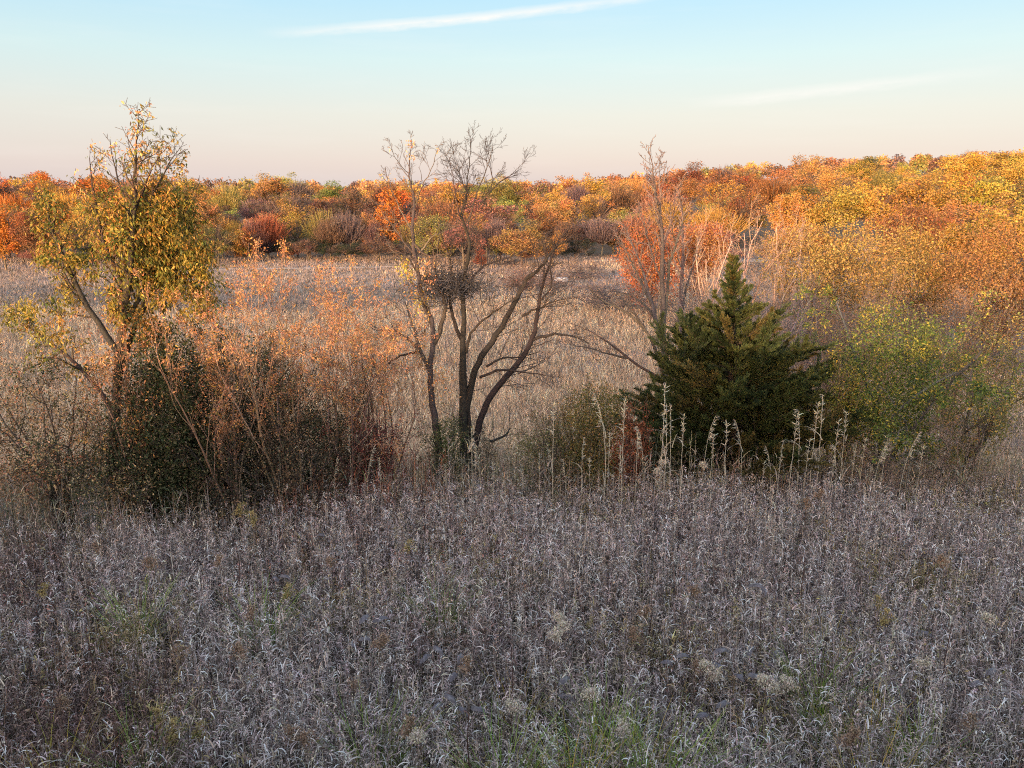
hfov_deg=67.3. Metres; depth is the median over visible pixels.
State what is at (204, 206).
broad tree
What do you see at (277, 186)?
oval tree
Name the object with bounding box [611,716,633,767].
goldenrod plant
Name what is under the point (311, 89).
sky
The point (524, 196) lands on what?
oval tree
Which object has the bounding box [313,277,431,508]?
orange sapling
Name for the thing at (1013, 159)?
oval tree
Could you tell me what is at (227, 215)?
ragged tree
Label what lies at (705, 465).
goldenrod plant
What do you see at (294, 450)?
bronze shrub
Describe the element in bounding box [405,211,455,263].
broad tree
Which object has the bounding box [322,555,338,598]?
goldenrod plant
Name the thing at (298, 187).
leafless tree
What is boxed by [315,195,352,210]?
broad tree
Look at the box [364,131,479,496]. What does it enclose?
slim tree
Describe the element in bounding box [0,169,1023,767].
ground
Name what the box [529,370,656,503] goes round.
olive shrub
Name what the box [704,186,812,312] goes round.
pale bare tree
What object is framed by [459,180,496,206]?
ragged tree
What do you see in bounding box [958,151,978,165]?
leafless tree
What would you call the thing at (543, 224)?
broad tree
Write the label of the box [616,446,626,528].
seed grass stalk
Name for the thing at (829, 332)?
twiggy brush
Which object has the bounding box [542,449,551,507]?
seed grass stalk
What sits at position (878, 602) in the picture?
goldenrod plant
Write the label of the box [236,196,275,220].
leafless tree
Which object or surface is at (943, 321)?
twiggy brush
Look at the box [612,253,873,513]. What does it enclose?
cedar tree
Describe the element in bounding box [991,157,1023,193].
broad tree
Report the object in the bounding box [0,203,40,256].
ragged tree
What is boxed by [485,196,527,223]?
ragged tree
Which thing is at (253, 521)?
goldenrod plant
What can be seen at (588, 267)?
bare shrub
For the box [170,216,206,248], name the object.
ragged tree
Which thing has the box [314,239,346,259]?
scrub bush
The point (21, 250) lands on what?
broad tree
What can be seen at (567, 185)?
oval tree
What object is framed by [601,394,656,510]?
rust red shrub
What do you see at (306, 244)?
scrub bush
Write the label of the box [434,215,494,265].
ragged tree
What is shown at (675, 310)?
bare shrub
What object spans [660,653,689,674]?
withered leaf plant
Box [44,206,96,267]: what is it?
ragged tree
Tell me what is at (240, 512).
goldenrod plant
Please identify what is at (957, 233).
broad tree
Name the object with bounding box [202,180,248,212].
feathery tree
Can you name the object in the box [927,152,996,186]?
broad tree
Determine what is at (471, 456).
seed grass stalk
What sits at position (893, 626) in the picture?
seed grass stalk
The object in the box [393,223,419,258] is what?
ragged tree
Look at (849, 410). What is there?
yellow leaved shrub
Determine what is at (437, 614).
grass tuft
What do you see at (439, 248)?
leafless tree
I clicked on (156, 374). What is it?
evergreen shrub
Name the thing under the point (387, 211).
oval tree
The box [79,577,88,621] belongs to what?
coneflower
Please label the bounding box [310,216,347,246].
leafless tree
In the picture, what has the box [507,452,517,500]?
seed grass stalk
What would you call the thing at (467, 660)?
goldenrod plant
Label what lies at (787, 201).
broad tree
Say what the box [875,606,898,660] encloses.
goldenrod plant
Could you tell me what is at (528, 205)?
broad tree
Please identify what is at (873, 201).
broad tree
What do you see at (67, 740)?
grass tuft
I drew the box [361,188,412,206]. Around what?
broad tree
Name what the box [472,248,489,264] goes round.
oval tree
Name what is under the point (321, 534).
withered leaf plant
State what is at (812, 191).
oval tree
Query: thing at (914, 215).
broad tree
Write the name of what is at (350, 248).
scrub bush
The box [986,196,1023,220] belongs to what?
broad tree
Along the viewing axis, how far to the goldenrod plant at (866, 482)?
14.76 m
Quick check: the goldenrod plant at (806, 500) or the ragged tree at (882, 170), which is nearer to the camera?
the goldenrod plant at (806, 500)
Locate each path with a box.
[211,265,439,269]
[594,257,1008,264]
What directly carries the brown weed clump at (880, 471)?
on the ground at (762, 231)
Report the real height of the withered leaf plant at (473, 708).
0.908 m
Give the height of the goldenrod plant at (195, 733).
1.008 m
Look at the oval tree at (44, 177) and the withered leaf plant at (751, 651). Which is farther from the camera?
the oval tree at (44, 177)
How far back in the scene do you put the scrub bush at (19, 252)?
135.12 m
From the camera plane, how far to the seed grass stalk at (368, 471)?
13.93 m
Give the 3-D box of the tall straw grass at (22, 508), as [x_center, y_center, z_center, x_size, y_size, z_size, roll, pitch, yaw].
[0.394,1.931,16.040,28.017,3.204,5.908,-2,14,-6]
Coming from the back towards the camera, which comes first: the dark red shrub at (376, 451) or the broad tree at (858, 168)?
the broad tree at (858, 168)
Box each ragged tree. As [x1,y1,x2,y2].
[0,172,12,194]
[0,184,22,199]
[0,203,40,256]
[2,174,68,201]
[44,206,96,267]
[68,196,109,232]
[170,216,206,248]
[196,222,239,265]
[206,204,245,229]
[211,207,247,224]
[234,227,257,262]
[242,212,291,238]
[247,193,309,241]
[254,197,314,242]
[263,192,297,204]
[268,172,310,197]
[269,237,296,259]
[278,211,312,257]
[291,233,320,258]
[307,203,363,246]
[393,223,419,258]
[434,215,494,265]
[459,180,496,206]
[460,212,508,260]
[475,173,519,198]
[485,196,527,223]
[488,239,510,264]
[494,176,532,201]
[518,193,558,226]
[527,195,553,204]
[530,188,567,212]
[534,230,570,266]
[549,218,585,256]
[575,188,622,221]
[608,221,631,252]
[613,177,642,187]
[648,215,680,238]
[682,178,745,206]
[693,168,748,199]
[703,186,772,246]
[729,164,764,189]
[782,154,837,201]
[799,166,872,196]
[820,165,863,201]
[864,169,900,183]
[884,166,916,180]
[909,170,957,190]
[924,196,1016,250]
[950,169,1023,222]
[970,167,1001,184]
[998,186,1023,207]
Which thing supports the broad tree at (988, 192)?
on the ground at (762, 231)
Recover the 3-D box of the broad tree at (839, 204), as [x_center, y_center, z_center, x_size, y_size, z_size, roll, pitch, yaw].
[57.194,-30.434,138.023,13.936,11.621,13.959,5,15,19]
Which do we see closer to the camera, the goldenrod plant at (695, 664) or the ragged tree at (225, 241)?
the goldenrod plant at (695, 664)
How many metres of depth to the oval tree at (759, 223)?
161.12 m
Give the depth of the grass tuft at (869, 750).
7.02 m
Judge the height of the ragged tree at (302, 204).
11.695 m
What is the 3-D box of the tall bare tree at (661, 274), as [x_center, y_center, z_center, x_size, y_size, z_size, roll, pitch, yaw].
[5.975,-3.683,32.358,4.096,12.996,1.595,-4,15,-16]
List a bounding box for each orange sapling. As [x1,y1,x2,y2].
[131,267,306,544]
[153,225,348,535]
[276,255,437,516]
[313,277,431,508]
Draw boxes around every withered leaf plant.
[272,574,290,596]
[316,533,332,548]
[346,636,371,683]
[359,614,388,659]
[419,645,442,703]
[431,693,455,740]
[449,653,463,722]
[457,706,486,748]
[556,676,574,736]
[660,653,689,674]
[685,572,701,610]
[692,700,729,757]
[706,647,728,723]
[734,672,759,723]
[743,646,753,702]
[748,583,766,642]
[762,649,780,707]
[902,629,932,671]
[969,667,996,696]
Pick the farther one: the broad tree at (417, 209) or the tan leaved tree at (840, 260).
the broad tree at (417, 209)
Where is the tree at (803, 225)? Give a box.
[753,203,832,303]
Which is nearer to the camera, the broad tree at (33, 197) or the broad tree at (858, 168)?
the broad tree at (33, 197)
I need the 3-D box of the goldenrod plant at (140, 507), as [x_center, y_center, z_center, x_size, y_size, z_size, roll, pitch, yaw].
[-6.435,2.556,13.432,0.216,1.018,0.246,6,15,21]
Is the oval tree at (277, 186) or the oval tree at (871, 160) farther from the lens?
the oval tree at (871, 160)
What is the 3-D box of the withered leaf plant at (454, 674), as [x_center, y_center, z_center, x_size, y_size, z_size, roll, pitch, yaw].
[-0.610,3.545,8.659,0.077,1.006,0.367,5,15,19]
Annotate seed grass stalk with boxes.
[340,426,353,506]
[354,446,375,501]
[370,457,382,515]
[469,428,480,521]
[469,438,484,499]
[491,460,497,522]
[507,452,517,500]
[537,454,543,495]
[538,402,556,502]
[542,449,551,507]
[558,459,567,518]
[576,437,585,494]
[593,392,612,533]
[606,433,618,510]
[615,398,627,517]
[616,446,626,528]
[629,426,652,508]
[632,432,642,531]
[649,405,675,501]
[653,382,678,506]
[661,403,685,538]
[672,414,685,523]
[690,416,718,502]
[700,434,717,505]
[721,421,735,504]
[733,420,747,503]
[765,446,779,510]
[771,440,785,521]
[782,412,802,522]
[783,409,801,518]
[796,438,814,523]
[805,401,820,496]
[811,394,829,523]
[822,445,847,526]
[824,417,841,525]
[831,411,853,493]
[844,444,856,521]
[857,438,866,507]
[867,442,890,519]
[871,611,903,755]
[874,434,891,522]
[890,432,921,517]
[912,445,925,523]
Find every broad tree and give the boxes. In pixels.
[0,179,22,202]
[0,206,26,270]
[2,205,65,260]
[6,208,55,270]
[22,193,54,208]
[66,173,123,200]
[86,214,127,263]
[176,175,213,203]
[177,203,224,239]
[178,186,226,211]
[214,220,256,264]
[236,189,263,220]
[250,170,282,196]
[299,197,361,220]
[310,180,346,201]
[310,185,338,195]
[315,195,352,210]
[334,180,374,217]
[355,200,415,246]
[355,211,390,255]
[360,179,416,205]
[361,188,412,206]
[377,200,431,220]
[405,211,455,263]
[411,184,449,209]
[418,182,484,220]
[459,195,519,253]
[482,212,520,231]
[488,215,553,265]
[489,179,524,213]
[518,198,538,225]
[526,211,566,244]
[536,196,584,226]
[555,172,608,216]
[598,178,640,207]
[604,207,638,247]
[632,181,687,210]
[666,160,708,188]
[674,178,706,204]
[735,174,771,195]
[764,192,823,230]
[764,220,835,269]
[772,152,824,185]
[792,181,873,244]
[829,176,914,243]
[843,159,885,181]
[858,173,942,221]
[863,198,957,265]
[880,175,970,228]
[889,162,921,179]
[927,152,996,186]
[927,213,978,255]
[940,172,1019,239]
[965,206,1023,267]
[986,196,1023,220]
[990,188,1023,228]
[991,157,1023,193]
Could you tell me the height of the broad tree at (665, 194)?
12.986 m
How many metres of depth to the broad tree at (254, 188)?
358.31 m
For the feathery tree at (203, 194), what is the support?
on the ground at (762, 231)
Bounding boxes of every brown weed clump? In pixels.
[817,410,923,510]
[865,404,1023,509]
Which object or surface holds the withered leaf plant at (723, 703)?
on the ground at (762, 231)
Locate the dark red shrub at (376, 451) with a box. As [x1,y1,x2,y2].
[309,384,426,516]
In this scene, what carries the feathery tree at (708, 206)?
on the ground at (762, 231)
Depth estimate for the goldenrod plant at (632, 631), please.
9.06 m
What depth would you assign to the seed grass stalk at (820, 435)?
14.48 m
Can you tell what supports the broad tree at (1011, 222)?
on the ground at (762, 231)
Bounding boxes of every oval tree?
[13,170,64,195]
[39,210,92,254]
[53,178,117,207]
[82,190,132,239]
[240,177,317,206]
[361,186,423,256]
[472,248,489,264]
[519,189,531,204]
[560,181,579,191]
[698,190,787,240]
[768,183,836,208]
[838,155,901,173]
[933,170,983,194]
[982,150,1014,178]
[983,152,1023,175]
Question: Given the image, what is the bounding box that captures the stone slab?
[553,277,567,281]
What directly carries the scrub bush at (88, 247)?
on the ground at (762, 231)
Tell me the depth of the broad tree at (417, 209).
192.85 m
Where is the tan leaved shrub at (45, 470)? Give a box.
[0,338,131,542]
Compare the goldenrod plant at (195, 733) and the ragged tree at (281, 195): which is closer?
the goldenrod plant at (195, 733)
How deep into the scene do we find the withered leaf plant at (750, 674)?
8.46 m
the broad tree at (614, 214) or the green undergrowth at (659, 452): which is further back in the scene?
the broad tree at (614, 214)
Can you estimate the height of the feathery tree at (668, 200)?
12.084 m
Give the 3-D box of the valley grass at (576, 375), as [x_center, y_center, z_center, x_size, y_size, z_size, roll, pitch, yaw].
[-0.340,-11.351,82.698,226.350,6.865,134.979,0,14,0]
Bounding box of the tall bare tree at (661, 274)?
[610,135,700,394]
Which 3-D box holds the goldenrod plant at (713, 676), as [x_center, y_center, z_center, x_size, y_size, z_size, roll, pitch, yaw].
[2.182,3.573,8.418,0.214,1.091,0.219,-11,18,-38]
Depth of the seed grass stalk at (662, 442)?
14.22 m
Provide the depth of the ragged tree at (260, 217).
161.43 m
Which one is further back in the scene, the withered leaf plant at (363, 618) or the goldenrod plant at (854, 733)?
the withered leaf plant at (363, 618)
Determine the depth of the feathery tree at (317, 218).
141.21 m
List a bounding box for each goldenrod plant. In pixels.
[36,582,54,641]
[53,689,75,766]
[89,540,106,582]
[133,502,145,530]
[141,553,159,618]
[150,704,169,763]
[158,724,185,767]
[165,715,191,764]
[168,640,191,724]
[191,719,210,763]
[209,552,225,616]
[228,638,249,727]
[232,501,249,564]
[238,602,258,677]
[247,510,259,557]
[279,720,308,767]
[280,582,298,617]
[294,728,323,766]
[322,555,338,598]
[349,677,365,736]
[367,632,392,689]
[392,713,417,767]
[400,538,416,575]
[406,727,430,767]
[453,653,474,717]
[503,697,524,766]
[546,625,562,689]
[551,610,567,659]
[556,619,570,677]
[578,684,602,763]
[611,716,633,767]
[626,622,647,669]
[634,604,653,652]
[652,467,663,522]
[686,583,702,600]
[689,656,705,724]
[697,657,717,717]
[698,461,709,501]
[704,665,722,723]
[755,671,777,749]
[766,681,785,752]
[779,672,799,738]
[801,497,815,539]
[812,488,824,524]
[833,723,864,767]
[859,478,869,502]
[873,594,883,644]
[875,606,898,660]
[912,655,933,718]
[933,552,950,608]
[953,710,979,765]
[979,611,998,671]
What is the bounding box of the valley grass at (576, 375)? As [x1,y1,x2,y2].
[0,239,1023,498]
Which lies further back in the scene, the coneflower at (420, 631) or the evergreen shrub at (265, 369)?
the evergreen shrub at (265, 369)
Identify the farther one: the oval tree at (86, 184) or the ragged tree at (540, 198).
the ragged tree at (540, 198)
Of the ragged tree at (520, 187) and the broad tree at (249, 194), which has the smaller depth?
the broad tree at (249, 194)
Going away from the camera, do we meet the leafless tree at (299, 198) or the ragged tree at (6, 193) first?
the leafless tree at (299, 198)
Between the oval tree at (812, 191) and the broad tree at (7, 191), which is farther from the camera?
the broad tree at (7, 191)
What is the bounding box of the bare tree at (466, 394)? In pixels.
[416,121,604,501]
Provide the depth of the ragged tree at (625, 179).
353.98 m
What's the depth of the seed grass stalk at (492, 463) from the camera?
13.99 m
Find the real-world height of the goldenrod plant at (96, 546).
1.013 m
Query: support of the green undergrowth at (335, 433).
on the ground at (762, 231)
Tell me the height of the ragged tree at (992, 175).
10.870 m
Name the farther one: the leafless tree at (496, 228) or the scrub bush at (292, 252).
the scrub bush at (292, 252)
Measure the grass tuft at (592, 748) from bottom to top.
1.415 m
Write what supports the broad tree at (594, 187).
on the ground at (762, 231)
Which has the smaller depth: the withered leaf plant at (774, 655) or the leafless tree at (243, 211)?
the withered leaf plant at (774, 655)
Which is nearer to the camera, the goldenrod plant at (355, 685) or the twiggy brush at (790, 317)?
the goldenrod plant at (355, 685)
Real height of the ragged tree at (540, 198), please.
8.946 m
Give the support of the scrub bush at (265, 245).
on the ground at (762, 231)
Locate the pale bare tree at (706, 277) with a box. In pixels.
[691,206,743,319]
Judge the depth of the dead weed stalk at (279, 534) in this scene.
12.27 m
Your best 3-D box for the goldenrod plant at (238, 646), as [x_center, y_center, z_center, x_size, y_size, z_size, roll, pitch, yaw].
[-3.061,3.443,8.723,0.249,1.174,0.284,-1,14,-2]
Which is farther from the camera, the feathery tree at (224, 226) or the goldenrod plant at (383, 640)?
the feathery tree at (224, 226)
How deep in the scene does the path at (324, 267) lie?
125.01 m
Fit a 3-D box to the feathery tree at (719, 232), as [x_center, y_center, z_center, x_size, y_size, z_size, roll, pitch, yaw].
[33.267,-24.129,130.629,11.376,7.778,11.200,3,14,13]
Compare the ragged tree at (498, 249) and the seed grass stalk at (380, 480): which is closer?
the seed grass stalk at (380, 480)
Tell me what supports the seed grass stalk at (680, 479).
on the ground at (762, 231)
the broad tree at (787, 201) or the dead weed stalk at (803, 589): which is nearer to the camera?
the dead weed stalk at (803, 589)
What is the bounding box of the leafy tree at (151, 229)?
[0,100,235,534]
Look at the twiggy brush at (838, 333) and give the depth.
42.83 m
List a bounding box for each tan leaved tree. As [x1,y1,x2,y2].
[753,198,936,351]
[843,207,1014,348]
[908,204,1023,373]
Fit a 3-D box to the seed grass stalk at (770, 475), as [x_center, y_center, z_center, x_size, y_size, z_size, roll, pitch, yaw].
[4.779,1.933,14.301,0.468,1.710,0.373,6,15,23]
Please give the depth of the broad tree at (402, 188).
269.00 m
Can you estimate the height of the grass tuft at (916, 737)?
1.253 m
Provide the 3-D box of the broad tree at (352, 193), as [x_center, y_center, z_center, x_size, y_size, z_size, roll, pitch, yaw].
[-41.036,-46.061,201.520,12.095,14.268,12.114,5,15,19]
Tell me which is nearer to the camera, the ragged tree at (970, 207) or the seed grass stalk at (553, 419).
the seed grass stalk at (553, 419)
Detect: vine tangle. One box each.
[394,256,568,315]
[394,257,476,309]
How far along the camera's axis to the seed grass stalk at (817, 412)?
14.40 m
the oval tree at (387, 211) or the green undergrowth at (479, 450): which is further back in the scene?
the oval tree at (387, 211)
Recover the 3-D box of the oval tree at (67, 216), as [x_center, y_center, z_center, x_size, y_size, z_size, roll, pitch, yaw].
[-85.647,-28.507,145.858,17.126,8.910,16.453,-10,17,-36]
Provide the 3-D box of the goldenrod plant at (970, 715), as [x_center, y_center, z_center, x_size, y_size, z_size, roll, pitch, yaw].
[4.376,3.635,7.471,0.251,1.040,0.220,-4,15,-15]
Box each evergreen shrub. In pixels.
[52,372,241,542]
[84,290,257,538]
[181,312,348,518]
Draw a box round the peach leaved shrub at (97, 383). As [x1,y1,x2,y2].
[69,272,184,530]
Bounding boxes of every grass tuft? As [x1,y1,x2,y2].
[2,700,118,767]
[56,568,188,669]
[58,689,232,767]
[203,571,315,674]
[300,674,443,767]
[392,563,492,645]
[420,689,610,767]
[461,658,558,750]
[496,676,673,767]
[503,702,637,767]
[533,659,688,767]
[543,692,709,767]
[562,693,750,767]
[673,710,807,767]
[743,627,904,740]
[772,604,868,688]
[772,664,915,767]
[777,713,944,767]
[808,670,939,766]
[844,683,994,767]
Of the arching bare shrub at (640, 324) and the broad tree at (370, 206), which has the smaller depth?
the arching bare shrub at (640, 324)
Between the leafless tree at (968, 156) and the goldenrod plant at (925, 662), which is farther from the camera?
the leafless tree at (968, 156)
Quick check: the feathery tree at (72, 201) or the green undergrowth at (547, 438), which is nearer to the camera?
the green undergrowth at (547, 438)
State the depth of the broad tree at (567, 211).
167.15 m
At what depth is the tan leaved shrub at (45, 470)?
13.79 m
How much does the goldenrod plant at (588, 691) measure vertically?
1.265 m
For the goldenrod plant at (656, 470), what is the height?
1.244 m
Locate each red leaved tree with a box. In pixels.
[609,214,702,320]
[672,214,735,305]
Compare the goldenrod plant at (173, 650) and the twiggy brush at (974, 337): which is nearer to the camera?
the goldenrod plant at (173, 650)
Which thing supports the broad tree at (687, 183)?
on the ground at (762, 231)
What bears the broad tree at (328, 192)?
on the ground at (762, 231)
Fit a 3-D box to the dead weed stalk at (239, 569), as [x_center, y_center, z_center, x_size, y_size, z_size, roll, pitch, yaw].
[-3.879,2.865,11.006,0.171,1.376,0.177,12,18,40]
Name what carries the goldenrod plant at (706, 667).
on the ground at (762, 231)
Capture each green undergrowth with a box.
[278,362,394,510]
[408,395,488,509]
[451,409,515,499]
[492,399,596,507]
[627,428,706,509]
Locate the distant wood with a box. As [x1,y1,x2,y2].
[5,147,1023,199]
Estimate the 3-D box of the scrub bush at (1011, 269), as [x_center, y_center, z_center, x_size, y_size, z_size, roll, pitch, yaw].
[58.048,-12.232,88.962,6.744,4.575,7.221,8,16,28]
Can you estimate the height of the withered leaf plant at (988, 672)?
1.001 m
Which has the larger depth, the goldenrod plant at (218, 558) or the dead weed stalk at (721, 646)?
the goldenrod plant at (218, 558)
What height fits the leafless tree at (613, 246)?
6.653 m
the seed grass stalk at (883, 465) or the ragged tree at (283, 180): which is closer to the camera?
the seed grass stalk at (883, 465)
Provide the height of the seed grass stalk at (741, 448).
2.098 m
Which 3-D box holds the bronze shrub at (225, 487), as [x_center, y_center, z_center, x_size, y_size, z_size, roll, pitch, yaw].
[-5.301,1.663,13.861,2.343,3.056,2.087,0,14,0]
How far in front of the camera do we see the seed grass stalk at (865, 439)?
14.54 m
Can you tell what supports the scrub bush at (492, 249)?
on the ground at (762, 231)
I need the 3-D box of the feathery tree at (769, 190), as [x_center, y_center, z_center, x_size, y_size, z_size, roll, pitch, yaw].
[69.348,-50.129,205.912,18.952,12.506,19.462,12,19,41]
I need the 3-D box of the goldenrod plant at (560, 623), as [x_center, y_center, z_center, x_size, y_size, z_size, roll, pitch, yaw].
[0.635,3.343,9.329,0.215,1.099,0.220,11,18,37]
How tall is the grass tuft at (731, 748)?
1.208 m
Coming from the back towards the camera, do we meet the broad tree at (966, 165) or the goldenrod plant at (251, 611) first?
the broad tree at (966, 165)
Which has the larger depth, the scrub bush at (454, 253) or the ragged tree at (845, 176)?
the ragged tree at (845, 176)
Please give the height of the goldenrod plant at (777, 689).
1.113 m
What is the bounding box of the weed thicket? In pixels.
[510,360,608,473]
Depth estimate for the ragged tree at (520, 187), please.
322.04 m
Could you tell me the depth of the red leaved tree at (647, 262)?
70.80 m
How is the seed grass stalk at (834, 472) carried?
on the ground at (762, 231)
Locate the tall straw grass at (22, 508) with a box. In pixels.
[0,415,1023,574]
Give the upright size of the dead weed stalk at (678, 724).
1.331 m
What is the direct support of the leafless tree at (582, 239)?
on the ground at (762, 231)
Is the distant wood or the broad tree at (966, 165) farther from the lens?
the distant wood
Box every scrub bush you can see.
[0,243,33,261]
[15,248,64,258]
[76,243,102,254]
[77,236,106,260]
[223,248,264,260]
[254,239,281,260]
[278,242,303,259]
[288,239,323,261]
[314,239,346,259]
[327,241,366,261]
[355,237,398,260]
[387,242,411,260]
[416,246,439,260]
[426,246,467,263]
[457,244,481,257]
[481,236,517,258]
[511,250,541,262]
[552,238,600,262]
[627,231,659,252]
[713,247,749,260]
[752,242,804,266]
[804,245,848,269]
[896,252,953,286]
[935,250,993,280]
[989,263,1023,279]
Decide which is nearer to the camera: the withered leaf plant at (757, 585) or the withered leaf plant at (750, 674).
the withered leaf plant at (750, 674)
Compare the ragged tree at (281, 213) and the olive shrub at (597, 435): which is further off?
the ragged tree at (281, 213)
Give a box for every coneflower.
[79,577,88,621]
[313,513,318,577]
[350,668,357,760]
[418,629,424,717]
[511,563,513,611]
[605,555,609,618]
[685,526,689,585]
[818,636,828,705]
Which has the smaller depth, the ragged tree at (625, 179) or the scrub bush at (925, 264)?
the scrub bush at (925, 264)
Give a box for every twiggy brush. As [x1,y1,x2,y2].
[671,249,758,409]
[752,258,838,372]
[757,266,855,370]
[792,282,888,419]
[794,279,909,389]
[823,263,939,428]
[870,273,999,390]
[904,265,1023,435]
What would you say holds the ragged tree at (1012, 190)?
on the ground at (762, 231)
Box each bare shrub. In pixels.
[490,262,590,290]
[546,259,613,278]
[561,271,660,311]
[566,276,666,379]
[645,279,720,345]
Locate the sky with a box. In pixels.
[0,0,1023,193]
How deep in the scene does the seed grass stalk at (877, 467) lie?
13.90 m
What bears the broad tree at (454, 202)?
on the ground at (762, 231)
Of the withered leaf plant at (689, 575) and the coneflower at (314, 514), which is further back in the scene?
the coneflower at (314, 514)
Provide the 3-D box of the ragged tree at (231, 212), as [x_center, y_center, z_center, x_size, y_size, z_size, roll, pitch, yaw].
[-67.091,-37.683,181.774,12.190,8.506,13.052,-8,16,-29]
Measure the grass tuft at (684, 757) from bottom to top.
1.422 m
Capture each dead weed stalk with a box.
[83,633,101,726]
[172,618,184,692]
[235,542,243,605]
[273,509,282,578]
[284,634,300,703]
[369,566,377,612]
[406,625,416,716]
[462,704,479,767]
[507,649,520,742]
[648,593,655,650]
[668,692,687,765]
[715,625,725,703]
[754,610,764,696]
[797,558,807,628]
[811,668,824,749]
[872,545,886,599]
[938,625,952,714]
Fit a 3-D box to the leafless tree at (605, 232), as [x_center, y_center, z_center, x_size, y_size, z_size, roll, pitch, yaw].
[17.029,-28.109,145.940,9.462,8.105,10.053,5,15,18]
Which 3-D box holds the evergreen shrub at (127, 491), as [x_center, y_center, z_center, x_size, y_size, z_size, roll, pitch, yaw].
[-6.567,1.492,13.577,3.011,3.652,3.032,-12,18,-39]
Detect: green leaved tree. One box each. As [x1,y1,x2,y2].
[791,275,1023,490]
[912,289,1023,505]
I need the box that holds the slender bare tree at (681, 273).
[662,171,701,380]
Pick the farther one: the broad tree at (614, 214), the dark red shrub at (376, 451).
the broad tree at (614, 214)
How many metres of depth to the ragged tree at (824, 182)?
195.77 m
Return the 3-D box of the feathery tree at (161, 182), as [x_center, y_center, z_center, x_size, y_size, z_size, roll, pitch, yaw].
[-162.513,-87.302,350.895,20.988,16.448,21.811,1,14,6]
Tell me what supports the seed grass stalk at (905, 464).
on the ground at (762, 231)
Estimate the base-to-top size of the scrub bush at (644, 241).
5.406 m
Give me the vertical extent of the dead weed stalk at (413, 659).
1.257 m
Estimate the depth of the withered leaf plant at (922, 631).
9.56 m
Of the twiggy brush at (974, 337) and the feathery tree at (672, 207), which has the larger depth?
the feathery tree at (672, 207)
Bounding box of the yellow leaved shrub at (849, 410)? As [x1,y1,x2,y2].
[803,342,885,496]
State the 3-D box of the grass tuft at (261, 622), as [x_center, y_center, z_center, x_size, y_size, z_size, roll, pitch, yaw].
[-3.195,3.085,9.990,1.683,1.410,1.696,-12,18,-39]
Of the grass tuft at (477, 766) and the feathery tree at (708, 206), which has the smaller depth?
the grass tuft at (477, 766)
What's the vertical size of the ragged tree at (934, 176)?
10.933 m
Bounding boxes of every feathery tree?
[0,191,52,215]
[30,189,101,219]
[139,178,174,193]
[180,183,216,205]
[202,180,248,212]
[214,217,242,256]
[244,211,291,259]
[298,208,332,256]
[415,195,466,228]
[426,181,463,194]
[594,181,647,219]
[611,177,651,200]
[631,191,696,218]
[640,198,702,237]
[675,219,743,256]
[683,203,755,235]
[696,194,732,214]
[739,173,810,214]
[850,167,915,199]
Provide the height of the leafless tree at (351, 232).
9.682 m
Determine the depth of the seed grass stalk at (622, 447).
14.12 m
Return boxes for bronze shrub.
[137,395,280,538]
[178,371,374,539]
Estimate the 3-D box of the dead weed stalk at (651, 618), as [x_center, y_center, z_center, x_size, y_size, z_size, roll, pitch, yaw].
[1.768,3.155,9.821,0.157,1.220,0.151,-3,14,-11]
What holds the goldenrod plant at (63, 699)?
on the ground at (762, 231)
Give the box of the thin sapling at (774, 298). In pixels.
[769,253,795,339]
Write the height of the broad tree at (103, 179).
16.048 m
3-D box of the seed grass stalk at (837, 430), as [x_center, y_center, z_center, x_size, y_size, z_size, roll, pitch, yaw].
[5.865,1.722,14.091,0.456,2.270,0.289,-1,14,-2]
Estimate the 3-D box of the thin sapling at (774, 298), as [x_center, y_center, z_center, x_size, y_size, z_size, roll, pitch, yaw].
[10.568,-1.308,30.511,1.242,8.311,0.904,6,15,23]
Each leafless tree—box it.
[116,179,151,199]
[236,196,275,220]
[240,214,271,258]
[267,193,318,227]
[275,179,320,201]
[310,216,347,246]
[328,207,366,258]
[361,219,390,258]
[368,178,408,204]
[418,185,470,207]
[433,224,456,264]
[477,216,510,264]
[561,224,592,253]
[563,181,591,218]
[563,217,599,254]
[580,215,624,254]
[606,224,623,253]
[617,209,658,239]
[709,164,738,186]
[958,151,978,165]
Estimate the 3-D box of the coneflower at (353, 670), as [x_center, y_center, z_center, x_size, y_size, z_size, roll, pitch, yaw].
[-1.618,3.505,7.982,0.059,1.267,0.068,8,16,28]
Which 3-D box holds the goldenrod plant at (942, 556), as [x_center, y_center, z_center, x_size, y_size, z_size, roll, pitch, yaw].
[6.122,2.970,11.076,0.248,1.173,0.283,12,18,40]
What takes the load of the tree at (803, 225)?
on the ground at (762, 231)
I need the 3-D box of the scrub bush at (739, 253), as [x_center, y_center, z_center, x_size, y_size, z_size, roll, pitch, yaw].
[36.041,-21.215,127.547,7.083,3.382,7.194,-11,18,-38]
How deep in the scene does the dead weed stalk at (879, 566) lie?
11.32 m
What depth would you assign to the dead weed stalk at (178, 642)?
9.16 m
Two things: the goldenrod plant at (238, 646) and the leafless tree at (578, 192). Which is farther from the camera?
the leafless tree at (578, 192)
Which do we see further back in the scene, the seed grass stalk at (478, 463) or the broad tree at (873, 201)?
the broad tree at (873, 201)
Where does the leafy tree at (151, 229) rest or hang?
on the ground at (762, 231)
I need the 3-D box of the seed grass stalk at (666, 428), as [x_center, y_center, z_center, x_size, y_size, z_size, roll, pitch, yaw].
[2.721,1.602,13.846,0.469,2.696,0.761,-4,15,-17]
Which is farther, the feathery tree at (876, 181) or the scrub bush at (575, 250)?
the feathery tree at (876, 181)
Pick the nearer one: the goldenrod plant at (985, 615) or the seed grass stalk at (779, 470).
the goldenrod plant at (985, 615)

